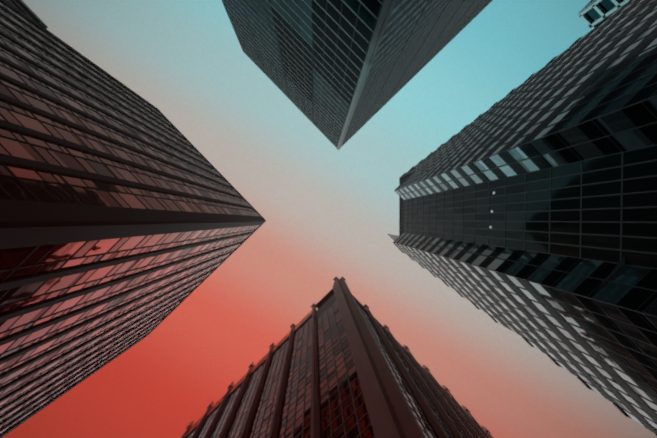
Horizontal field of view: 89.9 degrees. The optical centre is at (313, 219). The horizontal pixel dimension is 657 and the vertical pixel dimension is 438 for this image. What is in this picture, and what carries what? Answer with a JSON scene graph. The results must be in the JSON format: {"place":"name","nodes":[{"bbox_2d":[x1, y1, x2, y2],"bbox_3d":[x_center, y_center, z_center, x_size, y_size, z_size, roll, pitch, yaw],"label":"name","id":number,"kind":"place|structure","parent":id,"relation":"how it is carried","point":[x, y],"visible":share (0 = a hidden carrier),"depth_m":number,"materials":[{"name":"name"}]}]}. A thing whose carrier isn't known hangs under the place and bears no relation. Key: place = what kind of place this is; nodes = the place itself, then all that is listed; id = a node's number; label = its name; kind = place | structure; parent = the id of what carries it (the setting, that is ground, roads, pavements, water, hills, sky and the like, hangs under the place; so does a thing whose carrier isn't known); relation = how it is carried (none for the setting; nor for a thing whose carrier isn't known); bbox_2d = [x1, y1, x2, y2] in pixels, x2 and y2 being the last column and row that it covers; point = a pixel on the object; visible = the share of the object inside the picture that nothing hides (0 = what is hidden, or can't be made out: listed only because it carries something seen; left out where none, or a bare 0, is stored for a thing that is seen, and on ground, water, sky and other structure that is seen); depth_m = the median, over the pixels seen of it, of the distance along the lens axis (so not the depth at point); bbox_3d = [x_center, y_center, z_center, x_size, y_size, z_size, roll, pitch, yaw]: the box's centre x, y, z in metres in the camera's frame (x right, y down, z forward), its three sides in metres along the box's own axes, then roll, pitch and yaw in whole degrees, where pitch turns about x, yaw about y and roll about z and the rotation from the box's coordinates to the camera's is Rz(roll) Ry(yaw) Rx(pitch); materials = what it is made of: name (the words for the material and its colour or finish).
{"place":"outdoors","nodes":[
{"label":"outdoors","id":0,"kind":"place"},
{"bbox_2d":[2,0,656,437],"label":"sky","id":1,"kind":"structure","parent":0,"point":[329,212],"materials":[{"name":"multicoloured"}]},
{"label":"ground","id":2,"kind":"structure","parent":0,"visible":0},
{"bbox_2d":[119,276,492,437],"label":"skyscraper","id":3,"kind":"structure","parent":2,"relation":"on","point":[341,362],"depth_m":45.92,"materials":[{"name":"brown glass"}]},
{"bbox_2d":[222,0,492,149],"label":"skyscraper","id":4,"kind":"structure","parent":2,"relation":"on","point":[339,74],"depth_m":60.58,"materials":[{"name":"grey glass"}]},
{"bbox_2d":[388,0,656,435],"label":"tower","id":5,"kind":"structure","parent":2,"relation":"on","point":[528,210],"depth_m":34.14,"materials":[{"name":"black glass"}]},
{"bbox_2d":[578,0,628,28],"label":"building","id":6,"kind":"structure","parent":2,"relation":"on","point":[593,14],"depth_m":78.28,"materials":[{"name":"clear glass"}]},
{"bbox_3d":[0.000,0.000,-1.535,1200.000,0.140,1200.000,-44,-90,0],"label":"pavement","id":7,"kind":"structure","parent":0,"visible":0},
{"bbox_2d":[6,0,47,28],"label":"building","id":8,"kind":"structure","parent":7,"relation":"on","point":[22,6],"depth_m":54.80,"materials":[{"name":"glass"}]},
{"bbox_2d":[0,0,265,437],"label":"tower","id":9,"kind":"structure","parent":7,"relation":"on","point":[129,218],"depth_m":34.34,"materials":[{"name":"black glass"}]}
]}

